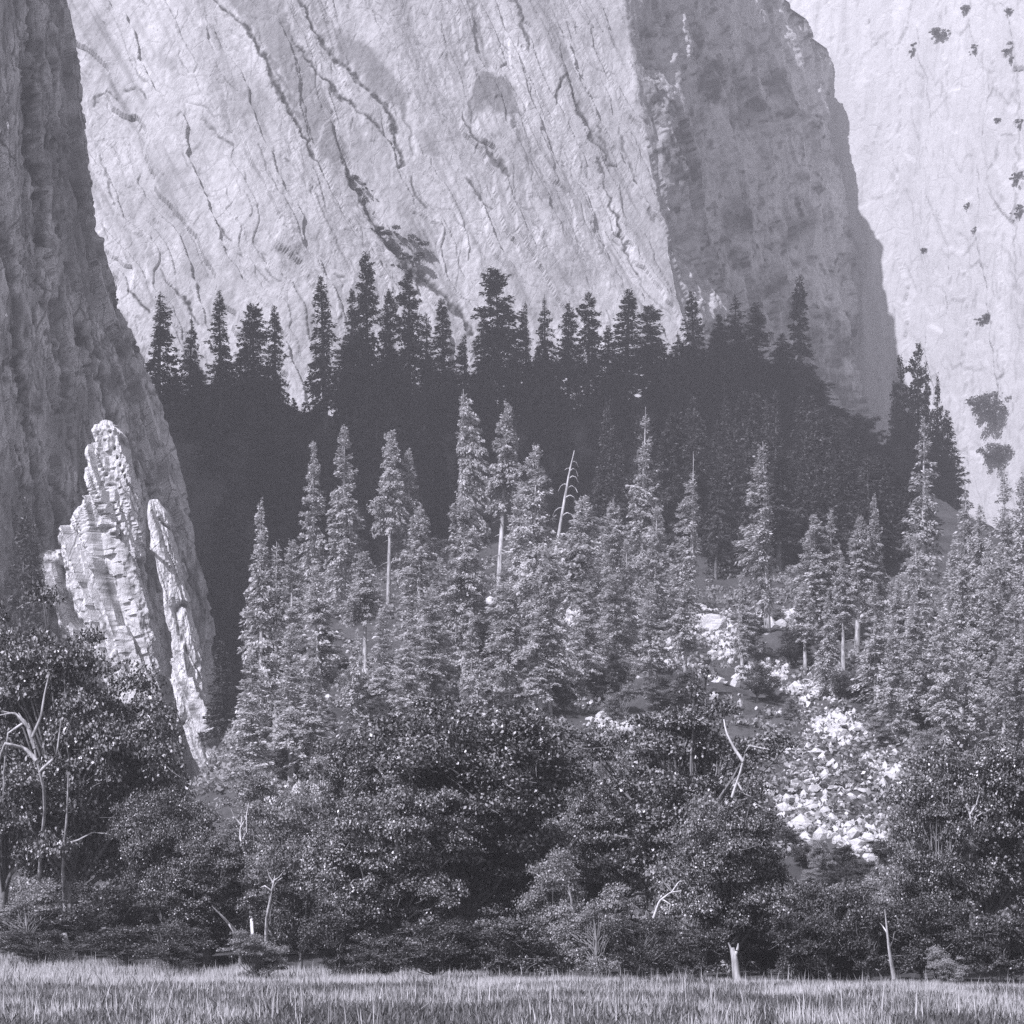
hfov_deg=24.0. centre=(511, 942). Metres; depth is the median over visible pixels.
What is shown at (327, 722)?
shrub
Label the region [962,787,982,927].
dead tree
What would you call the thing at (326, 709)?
shrub
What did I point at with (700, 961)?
shrub
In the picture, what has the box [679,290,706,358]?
conifer tree
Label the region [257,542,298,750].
conifer tree
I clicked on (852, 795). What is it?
boulder
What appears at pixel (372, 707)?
shrub
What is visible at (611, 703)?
shrub
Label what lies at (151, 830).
oak tree
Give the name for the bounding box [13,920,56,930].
shrub
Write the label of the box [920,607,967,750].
conifer tree
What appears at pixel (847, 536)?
shrub
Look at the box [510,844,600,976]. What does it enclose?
shrub
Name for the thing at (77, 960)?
meadow grass
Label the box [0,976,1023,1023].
meadow weeds
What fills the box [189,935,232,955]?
shrub
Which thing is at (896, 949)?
shrub
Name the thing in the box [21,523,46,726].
conifer tree
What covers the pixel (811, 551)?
conifer tree
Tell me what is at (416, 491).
shrub
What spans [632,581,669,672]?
conifer tree
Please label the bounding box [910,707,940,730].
shrub
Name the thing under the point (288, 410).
conifer tree
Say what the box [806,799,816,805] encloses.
boulder
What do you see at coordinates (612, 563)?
conifer tree
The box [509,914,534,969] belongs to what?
dead tree
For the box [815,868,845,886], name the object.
shrub
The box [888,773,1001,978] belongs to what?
oak tree
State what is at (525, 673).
shrub
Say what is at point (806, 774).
boulder
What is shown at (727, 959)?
shrub
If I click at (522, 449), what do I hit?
shrub
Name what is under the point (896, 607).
conifer tree
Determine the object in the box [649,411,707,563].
conifer tree
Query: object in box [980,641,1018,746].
conifer tree
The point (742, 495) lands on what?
shrub
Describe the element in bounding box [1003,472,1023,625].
conifer tree
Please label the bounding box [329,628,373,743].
conifer tree
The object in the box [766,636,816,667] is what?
shrub
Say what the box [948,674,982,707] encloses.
shrub
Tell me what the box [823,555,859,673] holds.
conifer tree
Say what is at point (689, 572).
conifer tree
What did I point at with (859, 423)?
shrub
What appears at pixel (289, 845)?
oak tree
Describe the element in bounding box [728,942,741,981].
tree stump
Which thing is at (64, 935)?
tree stump
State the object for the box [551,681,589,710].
shrub
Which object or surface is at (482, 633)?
conifer tree
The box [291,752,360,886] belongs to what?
oak tree
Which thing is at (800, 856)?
shrub
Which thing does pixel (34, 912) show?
shrub
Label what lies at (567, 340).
conifer tree
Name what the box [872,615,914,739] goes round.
conifer tree
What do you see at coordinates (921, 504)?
conifer tree
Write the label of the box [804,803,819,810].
boulder
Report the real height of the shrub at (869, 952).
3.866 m
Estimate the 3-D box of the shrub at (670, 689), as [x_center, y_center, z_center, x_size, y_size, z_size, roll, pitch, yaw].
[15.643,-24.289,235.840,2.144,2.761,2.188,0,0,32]
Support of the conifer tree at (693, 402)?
on the hillside
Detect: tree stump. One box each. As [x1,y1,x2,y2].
[61,932,72,964]
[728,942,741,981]
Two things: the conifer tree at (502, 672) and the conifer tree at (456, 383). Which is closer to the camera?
the conifer tree at (502, 672)
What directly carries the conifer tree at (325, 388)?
on the hillside
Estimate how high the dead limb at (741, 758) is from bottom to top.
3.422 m
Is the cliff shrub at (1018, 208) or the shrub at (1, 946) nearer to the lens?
the shrub at (1, 946)
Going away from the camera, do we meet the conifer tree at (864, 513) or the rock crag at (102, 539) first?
the rock crag at (102, 539)
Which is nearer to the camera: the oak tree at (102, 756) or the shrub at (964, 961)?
the shrub at (964, 961)
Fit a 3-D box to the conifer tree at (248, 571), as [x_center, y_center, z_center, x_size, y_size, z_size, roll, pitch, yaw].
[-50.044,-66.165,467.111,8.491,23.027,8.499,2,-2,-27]
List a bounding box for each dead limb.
[652,881,682,918]
[723,719,768,797]
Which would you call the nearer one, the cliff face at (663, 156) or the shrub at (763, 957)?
the shrub at (763, 957)
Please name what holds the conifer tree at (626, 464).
on the hillside
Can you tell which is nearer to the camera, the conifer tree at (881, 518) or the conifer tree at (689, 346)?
the conifer tree at (881, 518)
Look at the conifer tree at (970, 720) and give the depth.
202.88 m
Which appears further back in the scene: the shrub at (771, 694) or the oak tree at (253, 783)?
the shrub at (771, 694)
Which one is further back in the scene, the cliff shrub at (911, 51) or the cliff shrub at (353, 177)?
the cliff shrub at (911, 51)
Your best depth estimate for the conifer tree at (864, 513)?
394.46 m
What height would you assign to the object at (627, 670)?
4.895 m
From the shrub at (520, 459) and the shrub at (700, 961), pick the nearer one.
the shrub at (700, 961)
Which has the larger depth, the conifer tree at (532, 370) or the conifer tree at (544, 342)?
the conifer tree at (544, 342)
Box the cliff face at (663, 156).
[67,0,868,430]
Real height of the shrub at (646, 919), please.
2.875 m
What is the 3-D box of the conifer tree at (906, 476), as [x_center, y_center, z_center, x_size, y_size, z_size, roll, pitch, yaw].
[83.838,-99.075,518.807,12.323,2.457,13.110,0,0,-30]
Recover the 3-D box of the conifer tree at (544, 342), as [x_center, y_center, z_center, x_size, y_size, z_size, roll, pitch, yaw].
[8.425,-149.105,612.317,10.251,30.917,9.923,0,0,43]
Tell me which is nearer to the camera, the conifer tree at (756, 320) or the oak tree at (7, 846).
the oak tree at (7, 846)
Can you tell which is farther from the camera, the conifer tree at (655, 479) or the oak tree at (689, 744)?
the conifer tree at (655, 479)
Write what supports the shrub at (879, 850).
on the hillside
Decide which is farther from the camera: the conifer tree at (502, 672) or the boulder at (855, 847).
the conifer tree at (502, 672)
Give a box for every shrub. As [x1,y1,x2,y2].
[0,880,67,954]
[0,927,86,962]
[0,940,15,953]
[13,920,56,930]
[28,921,85,955]
[39,875,155,959]
[74,922,163,966]
[74,934,127,943]
[126,919,218,970]
[137,913,172,933]
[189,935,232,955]
[210,592,245,620]
[212,855,272,963]
[214,924,275,956]
[216,928,293,979]
[230,697,242,715]
[233,677,248,697]
[246,526,288,557]
[258,852,337,969]
[262,584,288,616]
[264,751,288,774]
[270,748,298,773]
[273,933,319,951]
[295,907,371,974]
[308,433,332,458]
[310,694,332,716]
[318,444,356,481]
[321,660,344,682]
[323,714,339,731]
[329,654,351,668]
[330,739,348,750]
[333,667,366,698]
[337,472,374,513]
[343,932,425,975]
[345,681,379,704]
[346,174,358,182]
[354,182,372,203]
[356,703,377,718]
[363,481,377,499]
[363,688,400,709]
[365,707,395,727]
[365,916,488,976]
[371,226,390,236]
[379,719,420,742]
[381,225,405,253]
[390,252,412,275]
[395,427,409,456]
[399,233,429,266]
[404,479,424,494]
[408,949,472,970]
[419,641,454,677]
[420,673,443,693]
[421,555,470,592]
[424,535,461,565]
[442,923,481,969]
[451,914,558,976]
[462,682,494,701]
[472,939,546,969]
[478,637,502,671]
[484,604,497,615]
[492,565,516,596]
[492,688,528,710]
[496,451,540,480]
[503,931,554,971]
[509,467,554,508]
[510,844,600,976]
[513,663,533,681]
[517,442,544,461]
[526,487,574,534]
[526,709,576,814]
[541,936,564,966]
[543,492,584,520]
[547,881,635,977]
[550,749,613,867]
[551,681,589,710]
[556,456,590,488]
[566,453,602,490]
[575,659,598,681]
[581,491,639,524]
[584,923,656,974]
[585,542,612,559]
[585,676,625,700]
[587,721,643,894]
[590,663,611,679]
[599,682,641,721]
[601,913,693,979]
[602,698,625,716]
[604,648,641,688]
[637,681,665,710]
[639,916,679,972]
[641,675,673,704]
[641,935,698,976]
[644,533,681,561]
[646,612,673,629]
[653,925,741,978]
[659,572,683,612]
[660,677,706,710]
[664,681,678,705]
[670,928,719,975]
[671,671,702,690]
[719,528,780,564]
[719,921,757,964]
[731,624,755,655]
[733,493,749,511]
[734,615,770,643]
[736,663,779,701]
[737,615,763,626]
[740,926,787,978]
[756,873,877,980]
[761,677,784,698]
[765,911,830,981]
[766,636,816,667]
[766,940,823,978]
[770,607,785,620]
[773,826,808,846]
[778,626,802,644]
[780,697,799,720]
[789,844,810,868]
[791,365,820,392]
[801,867,821,883]
[806,837,836,876]
[814,645,840,662]
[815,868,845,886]
[818,930,872,977]
[821,618,851,636]
[821,900,915,979]
[825,845,860,867]
[826,671,870,700]
[831,949,889,981]
[836,531,865,566]
[839,866,866,886]
[840,676,868,702]
[847,413,890,446]
[849,859,878,878]
[851,466,892,489]
[862,681,872,695]
[863,864,890,890]
[864,926,922,980]
[865,700,897,722]
[865,712,897,745]
[868,839,899,866]
[888,831,901,840]
[888,932,956,980]
[892,893,991,979]
[908,42,915,55]
[908,728,942,766]
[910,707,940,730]
[919,704,953,725]
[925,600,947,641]
[925,945,969,983]
[928,27,949,38]
[931,954,980,981]
[937,591,955,610]
[939,909,1023,984]
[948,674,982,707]
[960,4,969,13]
[960,734,1008,750]
[965,391,1010,422]
[965,926,997,983]
[968,44,977,55]
[973,313,989,323]
[975,932,1023,983]
[976,442,1013,467]
[1001,41,1012,64]
[1004,8,1012,13]
[1009,171,1022,185]
[1009,204,1023,219]
[1015,118,1023,126]
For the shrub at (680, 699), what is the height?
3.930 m
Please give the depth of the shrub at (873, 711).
221.79 m
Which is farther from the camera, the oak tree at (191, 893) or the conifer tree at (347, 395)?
the conifer tree at (347, 395)
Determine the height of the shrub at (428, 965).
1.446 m
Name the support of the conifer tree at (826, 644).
on the hillside
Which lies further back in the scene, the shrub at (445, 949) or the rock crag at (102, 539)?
the rock crag at (102, 539)
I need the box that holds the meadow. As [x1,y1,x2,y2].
[22,965,293,974]
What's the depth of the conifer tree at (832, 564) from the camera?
276.79 m
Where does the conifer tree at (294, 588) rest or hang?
on the hillside
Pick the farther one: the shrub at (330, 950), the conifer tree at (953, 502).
the conifer tree at (953, 502)
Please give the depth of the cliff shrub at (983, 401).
1163.16 m
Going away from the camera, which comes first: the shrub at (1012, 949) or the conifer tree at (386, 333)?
the shrub at (1012, 949)
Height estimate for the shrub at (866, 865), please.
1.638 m
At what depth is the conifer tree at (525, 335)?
609.77 m
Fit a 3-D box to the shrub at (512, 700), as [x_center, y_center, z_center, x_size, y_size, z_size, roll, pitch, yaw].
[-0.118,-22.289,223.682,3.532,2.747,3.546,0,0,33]
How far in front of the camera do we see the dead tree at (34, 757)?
131.01 m
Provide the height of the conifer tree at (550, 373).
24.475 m
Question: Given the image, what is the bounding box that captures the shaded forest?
[182,341,921,698]
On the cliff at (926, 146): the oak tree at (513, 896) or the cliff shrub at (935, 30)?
the cliff shrub at (935, 30)
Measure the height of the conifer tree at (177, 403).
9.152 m
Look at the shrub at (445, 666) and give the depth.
249.64 m
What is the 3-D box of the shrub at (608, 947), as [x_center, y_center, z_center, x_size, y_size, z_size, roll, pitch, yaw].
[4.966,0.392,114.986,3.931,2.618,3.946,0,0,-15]
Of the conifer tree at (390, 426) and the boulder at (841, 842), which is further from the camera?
the conifer tree at (390, 426)
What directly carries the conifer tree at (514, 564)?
on the hillside
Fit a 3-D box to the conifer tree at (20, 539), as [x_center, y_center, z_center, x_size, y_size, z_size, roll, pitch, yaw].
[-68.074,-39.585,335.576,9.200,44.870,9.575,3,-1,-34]
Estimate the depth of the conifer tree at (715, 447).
469.59 m
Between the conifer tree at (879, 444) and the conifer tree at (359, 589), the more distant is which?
the conifer tree at (879, 444)
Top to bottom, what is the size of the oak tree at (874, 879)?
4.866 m
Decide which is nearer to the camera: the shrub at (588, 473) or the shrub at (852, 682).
the shrub at (852, 682)
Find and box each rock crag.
[37,549,90,649]
[58,420,183,785]
[147,499,218,769]
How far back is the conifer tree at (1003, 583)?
221.99 m
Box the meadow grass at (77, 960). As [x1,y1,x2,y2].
[0,951,1023,1023]
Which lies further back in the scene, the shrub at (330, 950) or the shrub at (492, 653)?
the shrub at (492, 653)
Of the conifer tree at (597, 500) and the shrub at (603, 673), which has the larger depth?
the conifer tree at (597, 500)
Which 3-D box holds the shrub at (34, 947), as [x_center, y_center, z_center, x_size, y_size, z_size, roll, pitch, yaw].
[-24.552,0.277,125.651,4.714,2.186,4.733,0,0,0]
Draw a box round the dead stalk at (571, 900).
[568,886,574,916]
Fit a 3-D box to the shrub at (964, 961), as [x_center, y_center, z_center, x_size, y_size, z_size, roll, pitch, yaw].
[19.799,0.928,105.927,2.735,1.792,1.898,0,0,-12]
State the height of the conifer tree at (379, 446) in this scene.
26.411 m
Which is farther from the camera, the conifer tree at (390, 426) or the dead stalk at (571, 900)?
the conifer tree at (390, 426)
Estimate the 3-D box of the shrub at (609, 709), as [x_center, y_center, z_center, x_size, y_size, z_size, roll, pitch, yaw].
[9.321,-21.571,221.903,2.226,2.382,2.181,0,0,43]
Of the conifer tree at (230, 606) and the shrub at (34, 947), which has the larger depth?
the conifer tree at (230, 606)
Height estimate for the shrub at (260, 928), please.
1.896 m
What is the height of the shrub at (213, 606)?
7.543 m
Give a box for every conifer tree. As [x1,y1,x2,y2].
[2,497,42,674]
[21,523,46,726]
[144,292,188,423]
[165,374,187,407]
[165,668,186,792]
[168,314,209,428]
[185,368,209,398]
[196,640,237,750]
[197,492,259,592]
[198,537,220,666]
[201,291,244,403]
[211,458,252,724]
[219,648,277,795]
[228,303,288,414]
[231,497,288,756]
[234,367,266,398]
[237,597,258,698]
[239,541,269,649]
[244,422,295,512]
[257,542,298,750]
[258,305,294,413]
[264,623,316,780]
[265,405,312,476]
[277,414,312,496]
[278,521,299,604]
[278,538,313,665]
[279,470,316,588]
[284,657,331,779]
[288,441,331,624]
[288,563,351,751]
[290,496,339,595]
[297,275,341,429]
[303,439,342,531]
[320,341,371,409]
[320,424,369,618]
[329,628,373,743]
[330,363,360,469]
[333,289,368,399]
[334,366,375,436]
[336,551,389,668]
[353,251,382,394]
[357,377,385,496]
[361,396,406,539]
[363,607,404,708]
[366,429,408,603]
[370,287,409,393]
[370,402,410,555]
[377,640,430,721]
[387,504,447,681]
[391,269,435,390]
[391,448,428,598]
[400,589,460,692]
[408,312,443,405]
[422,442,457,540]
[423,298,460,398]
[428,557,460,659]
[431,495,500,682]
[437,373,471,429]
[446,333,470,402]
[453,389,493,567]
[457,607,495,713]
[462,266,533,420]
[466,584,504,671]
[469,313,503,404]
[474,582,532,703]
[481,403,526,604]
[483,404,512,477]
[489,482,538,647]
[496,354,541,431]
[500,443,565,665]
[507,301,532,404]
[508,585,531,652]
[510,545,580,715]
[514,607,561,716]
[519,347,548,418]
[521,378,555,486]
[524,358,575,466]
[534,296,560,377]
[553,301,586,403]
[553,494,608,647]
[557,579,614,699]
[563,290,609,408]
[580,539,614,642]
[585,403,637,487]
[585,453,626,544]
[588,573,640,672]
[591,402,617,531]
[593,325,625,405]
[593,501,647,614]
[596,288,651,399]
[599,426,631,545]
[607,539,647,653]
[621,407,664,604]
[629,304,672,399]
[632,507,678,621]
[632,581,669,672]
[636,382,682,473]
[636,460,663,517]
[647,413,684,536]
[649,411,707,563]
[653,427,684,486]
[662,580,702,672]
[663,333,683,402]
[664,454,706,615]
[673,344,692,383]
[676,396,706,485]
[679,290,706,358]
[679,413,711,541]
[696,497,737,563]
[700,446,732,579]
[705,314,729,370]
[706,424,726,480]
[706,452,735,537]
[706,456,728,504]
[720,294,747,356]
[721,391,750,480]
[732,429,783,539]
[732,440,780,634]
[734,575,760,665]
[736,392,765,505]
[737,302,773,361]
[738,485,791,548]
[755,451,806,570]
[760,394,781,435]
[761,400,782,514]
[763,421,795,512]
[767,333,800,366]
[784,512,839,642]
[784,516,809,564]
[787,275,823,383]
[787,582,823,673]
[789,437,812,560]
[793,479,837,550]
[796,518,843,571]
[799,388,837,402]
[804,408,833,480]
[804,591,844,697]
[806,387,829,393]
[806,518,851,571]
[809,397,842,414]
[809,508,848,639]
[813,381,836,389]
[816,403,838,417]
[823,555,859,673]
[832,408,856,420]
[832,515,882,652]
[846,502,870,571]
[846,581,896,711]
[850,454,882,560]
[852,475,866,522]
[853,468,895,522]
[854,497,908,573]
[854,545,890,582]
[856,458,915,497]
[860,455,896,493]
[860,492,892,636]
[868,441,894,447]
[871,482,894,521]
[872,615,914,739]
[876,482,902,519]
[882,572,915,699]
[884,430,927,470]
[886,381,909,453]
[889,354,914,444]
[889,496,920,544]
[891,477,921,507]
[895,504,944,532]
[895,532,941,701]
[895,589,938,722]
[896,414,952,617]
[898,474,937,486]
[901,405,936,477]
[902,342,933,472]
[914,395,947,496]
[914,429,970,501]
[919,361,935,447]
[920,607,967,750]
[925,486,949,494]
[929,372,949,465]
[930,493,946,500]
[930,539,974,709]
[938,563,988,728]
[939,409,969,510]
[940,447,973,511]
[941,490,980,667]
[948,623,993,753]
[949,516,980,668]
[960,503,1000,676]
[963,537,1008,688]
[965,581,1017,744]
[980,462,1019,600]
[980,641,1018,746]
[981,547,1023,739]
[983,507,1023,657]
[990,594,1023,736]
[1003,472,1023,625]
[1006,624,1023,751]
[1010,572,1023,672]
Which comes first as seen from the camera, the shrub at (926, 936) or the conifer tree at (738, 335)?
the shrub at (926, 936)
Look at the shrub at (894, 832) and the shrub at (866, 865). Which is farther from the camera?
the shrub at (894, 832)
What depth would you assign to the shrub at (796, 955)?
96.36 m
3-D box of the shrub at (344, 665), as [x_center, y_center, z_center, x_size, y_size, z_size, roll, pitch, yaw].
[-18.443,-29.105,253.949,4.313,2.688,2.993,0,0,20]
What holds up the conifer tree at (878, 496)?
on the hillside
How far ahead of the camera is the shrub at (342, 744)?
199.07 m
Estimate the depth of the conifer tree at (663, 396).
496.77 m
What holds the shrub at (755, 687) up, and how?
on the hillside
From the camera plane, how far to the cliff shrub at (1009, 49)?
1186.11 m
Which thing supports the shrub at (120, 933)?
on the meadow
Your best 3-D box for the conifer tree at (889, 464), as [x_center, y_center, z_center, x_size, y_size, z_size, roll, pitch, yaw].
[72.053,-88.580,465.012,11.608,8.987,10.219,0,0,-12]
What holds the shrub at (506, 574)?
on the hillside
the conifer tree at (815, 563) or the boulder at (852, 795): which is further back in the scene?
the conifer tree at (815, 563)
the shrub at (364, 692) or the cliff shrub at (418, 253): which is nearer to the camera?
the shrub at (364, 692)
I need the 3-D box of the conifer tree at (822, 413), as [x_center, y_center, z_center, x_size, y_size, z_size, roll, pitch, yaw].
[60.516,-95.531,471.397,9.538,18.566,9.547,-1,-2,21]
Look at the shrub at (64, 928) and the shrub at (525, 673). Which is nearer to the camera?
the shrub at (64, 928)
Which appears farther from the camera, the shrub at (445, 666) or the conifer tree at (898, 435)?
the conifer tree at (898, 435)
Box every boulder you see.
[699,613,727,630]
[715,630,724,635]
[799,772,808,779]
[799,822,812,828]
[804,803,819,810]
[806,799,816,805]
[808,785,820,792]
[831,801,844,807]
[837,839,845,845]
[846,793,856,800]
[850,844,864,850]
[858,788,866,792]
[861,832,875,841]
[862,853,872,859]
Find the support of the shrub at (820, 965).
on the hillside
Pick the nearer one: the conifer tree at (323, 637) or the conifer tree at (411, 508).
the conifer tree at (323, 637)
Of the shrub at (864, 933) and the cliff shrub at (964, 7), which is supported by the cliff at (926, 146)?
the cliff shrub at (964, 7)
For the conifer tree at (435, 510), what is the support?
on the hillside
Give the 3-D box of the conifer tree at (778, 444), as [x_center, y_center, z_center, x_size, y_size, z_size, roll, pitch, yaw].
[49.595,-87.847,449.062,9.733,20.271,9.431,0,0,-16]
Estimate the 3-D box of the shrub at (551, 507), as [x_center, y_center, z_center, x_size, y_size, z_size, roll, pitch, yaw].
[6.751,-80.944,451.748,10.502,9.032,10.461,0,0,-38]
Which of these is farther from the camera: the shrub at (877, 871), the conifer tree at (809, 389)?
the conifer tree at (809, 389)
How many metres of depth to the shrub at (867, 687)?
236.30 m
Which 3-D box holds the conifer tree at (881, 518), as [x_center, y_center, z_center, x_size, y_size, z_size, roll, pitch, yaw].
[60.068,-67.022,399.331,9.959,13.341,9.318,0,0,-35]
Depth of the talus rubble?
220.20 m
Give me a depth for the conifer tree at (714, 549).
398.77 m
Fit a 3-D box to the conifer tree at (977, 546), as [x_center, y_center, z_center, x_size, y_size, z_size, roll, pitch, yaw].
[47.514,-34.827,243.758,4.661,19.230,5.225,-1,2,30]
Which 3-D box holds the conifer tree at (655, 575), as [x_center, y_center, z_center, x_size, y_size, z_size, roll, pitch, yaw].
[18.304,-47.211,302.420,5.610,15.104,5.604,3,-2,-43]
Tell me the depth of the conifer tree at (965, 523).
255.54 m
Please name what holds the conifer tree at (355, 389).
on the hillside
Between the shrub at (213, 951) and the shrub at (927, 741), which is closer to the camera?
the shrub at (213, 951)
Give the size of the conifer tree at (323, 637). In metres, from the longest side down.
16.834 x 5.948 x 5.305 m
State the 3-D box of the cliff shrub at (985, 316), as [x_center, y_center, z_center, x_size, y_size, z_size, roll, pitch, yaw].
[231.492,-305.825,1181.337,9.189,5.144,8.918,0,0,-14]
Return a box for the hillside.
[0,365,1023,985]
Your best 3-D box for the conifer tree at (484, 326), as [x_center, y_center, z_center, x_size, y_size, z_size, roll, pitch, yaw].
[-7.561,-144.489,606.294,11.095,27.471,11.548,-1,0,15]
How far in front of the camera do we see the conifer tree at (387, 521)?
334.06 m
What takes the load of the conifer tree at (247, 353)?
on the hillside
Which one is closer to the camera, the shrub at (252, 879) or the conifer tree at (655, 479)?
the shrub at (252, 879)
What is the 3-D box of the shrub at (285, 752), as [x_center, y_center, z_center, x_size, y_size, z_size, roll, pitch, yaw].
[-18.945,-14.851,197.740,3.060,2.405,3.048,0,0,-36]
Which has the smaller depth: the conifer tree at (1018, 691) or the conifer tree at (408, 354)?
the conifer tree at (1018, 691)
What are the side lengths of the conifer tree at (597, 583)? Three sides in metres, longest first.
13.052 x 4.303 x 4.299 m
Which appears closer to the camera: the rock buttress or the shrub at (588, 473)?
the rock buttress
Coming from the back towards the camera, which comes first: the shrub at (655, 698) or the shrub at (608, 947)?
the shrub at (655, 698)
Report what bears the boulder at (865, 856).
on the hillside
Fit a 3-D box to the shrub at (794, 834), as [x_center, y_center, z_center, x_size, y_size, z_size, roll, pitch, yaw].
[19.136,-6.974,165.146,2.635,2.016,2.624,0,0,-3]
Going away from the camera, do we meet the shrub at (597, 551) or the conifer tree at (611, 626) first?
the conifer tree at (611, 626)
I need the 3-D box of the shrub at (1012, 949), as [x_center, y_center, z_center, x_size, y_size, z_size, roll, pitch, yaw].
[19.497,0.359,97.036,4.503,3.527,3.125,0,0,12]
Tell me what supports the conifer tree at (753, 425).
on the hillside
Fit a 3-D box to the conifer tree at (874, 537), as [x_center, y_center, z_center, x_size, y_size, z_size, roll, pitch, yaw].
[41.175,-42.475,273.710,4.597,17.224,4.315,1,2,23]
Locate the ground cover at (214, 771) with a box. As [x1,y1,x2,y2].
[8,549,1023,974]
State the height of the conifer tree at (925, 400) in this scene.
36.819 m
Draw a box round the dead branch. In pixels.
[212,906,235,934]
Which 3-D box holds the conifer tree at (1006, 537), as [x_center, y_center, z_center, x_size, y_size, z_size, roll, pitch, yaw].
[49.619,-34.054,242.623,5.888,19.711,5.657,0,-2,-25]
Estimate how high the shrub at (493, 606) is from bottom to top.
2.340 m
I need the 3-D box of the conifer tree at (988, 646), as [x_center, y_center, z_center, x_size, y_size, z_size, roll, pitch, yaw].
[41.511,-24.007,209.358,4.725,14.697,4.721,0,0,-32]
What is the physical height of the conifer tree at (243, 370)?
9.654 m
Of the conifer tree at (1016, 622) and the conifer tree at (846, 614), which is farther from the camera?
the conifer tree at (846, 614)
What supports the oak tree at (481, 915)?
on the hillside
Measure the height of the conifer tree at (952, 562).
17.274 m
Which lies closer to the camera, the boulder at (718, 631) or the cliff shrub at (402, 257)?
the boulder at (718, 631)
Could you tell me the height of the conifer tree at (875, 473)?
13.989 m
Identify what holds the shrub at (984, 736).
on the hillside
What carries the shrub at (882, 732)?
on the hillside
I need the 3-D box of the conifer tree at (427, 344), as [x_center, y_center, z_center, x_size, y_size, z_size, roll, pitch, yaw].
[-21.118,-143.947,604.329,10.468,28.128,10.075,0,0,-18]
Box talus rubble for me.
[232,596,998,893]
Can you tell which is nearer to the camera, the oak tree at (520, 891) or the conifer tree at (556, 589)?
the oak tree at (520, 891)
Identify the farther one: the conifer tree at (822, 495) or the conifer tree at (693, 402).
the conifer tree at (693, 402)
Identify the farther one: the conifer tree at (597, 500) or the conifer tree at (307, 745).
the conifer tree at (597, 500)
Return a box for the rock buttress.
[0,0,224,793]
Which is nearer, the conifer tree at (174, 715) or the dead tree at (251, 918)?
the dead tree at (251, 918)
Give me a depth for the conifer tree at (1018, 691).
201.91 m
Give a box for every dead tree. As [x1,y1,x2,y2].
[0,675,61,930]
[61,772,103,910]
[231,803,254,943]
[260,869,282,944]
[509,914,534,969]
[550,450,577,568]
[880,909,895,979]
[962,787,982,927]
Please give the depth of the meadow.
122.49 m
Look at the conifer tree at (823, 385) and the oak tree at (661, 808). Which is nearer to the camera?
the oak tree at (661, 808)
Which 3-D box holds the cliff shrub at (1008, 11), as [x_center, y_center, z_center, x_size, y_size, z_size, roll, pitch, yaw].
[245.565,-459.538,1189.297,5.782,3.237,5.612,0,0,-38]
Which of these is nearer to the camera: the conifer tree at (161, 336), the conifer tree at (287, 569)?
the conifer tree at (287, 569)
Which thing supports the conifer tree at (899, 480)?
on the hillside
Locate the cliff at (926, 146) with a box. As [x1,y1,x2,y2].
[786,0,1023,535]
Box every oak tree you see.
[0,574,196,942]
[0,589,63,929]
[8,858,18,904]
[9,852,125,917]
[99,794,127,888]
[100,784,224,941]
[133,812,264,965]
[208,817,261,859]
[216,763,321,858]
[231,791,325,945]
[291,751,487,973]
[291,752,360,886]
[313,730,401,871]
[334,691,608,964]
[440,872,518,940]
[491,768,577,920]
[493,821,577,943]
[534,787,603,906]
[558,773,652,942]
[569,666,802,925]
[600,727,672,911]
[641,788,730,970]
[651,779,795,978]
[677,738,775,861]
[752,867,789,950]
[752,877,833,976]
[826,874,895,973]
[861,854,919,949]
[875,736,1023,968]
[876,743,935,881]
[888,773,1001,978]
[931,809,1022,938]
[999,892,1023,919]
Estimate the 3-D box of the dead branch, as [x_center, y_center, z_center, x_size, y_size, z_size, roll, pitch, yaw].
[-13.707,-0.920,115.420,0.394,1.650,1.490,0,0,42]
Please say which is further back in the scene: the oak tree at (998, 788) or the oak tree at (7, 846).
the oak tree at (7, 846)
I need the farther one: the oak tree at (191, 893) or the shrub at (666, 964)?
the oak tree at (191, 893)
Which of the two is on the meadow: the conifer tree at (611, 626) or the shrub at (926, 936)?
the shrub at (926, 936)
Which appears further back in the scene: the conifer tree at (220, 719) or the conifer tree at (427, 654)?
the conifer tree at (220, 719)
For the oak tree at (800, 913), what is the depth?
111.42 m
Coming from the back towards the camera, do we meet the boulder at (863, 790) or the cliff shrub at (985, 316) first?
the cliff shrub at (985, 316)
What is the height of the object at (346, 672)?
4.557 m
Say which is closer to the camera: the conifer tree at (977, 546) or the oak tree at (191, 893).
the oak tree at (191, 893)
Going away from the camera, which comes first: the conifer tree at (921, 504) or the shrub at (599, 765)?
the shrub at (599, 765)
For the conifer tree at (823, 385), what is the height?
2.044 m
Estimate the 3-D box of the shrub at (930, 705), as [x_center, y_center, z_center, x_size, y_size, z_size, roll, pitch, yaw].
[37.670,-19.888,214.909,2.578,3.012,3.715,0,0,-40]
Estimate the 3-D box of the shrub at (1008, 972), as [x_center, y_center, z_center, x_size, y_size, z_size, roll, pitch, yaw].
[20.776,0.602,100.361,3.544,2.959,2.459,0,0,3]

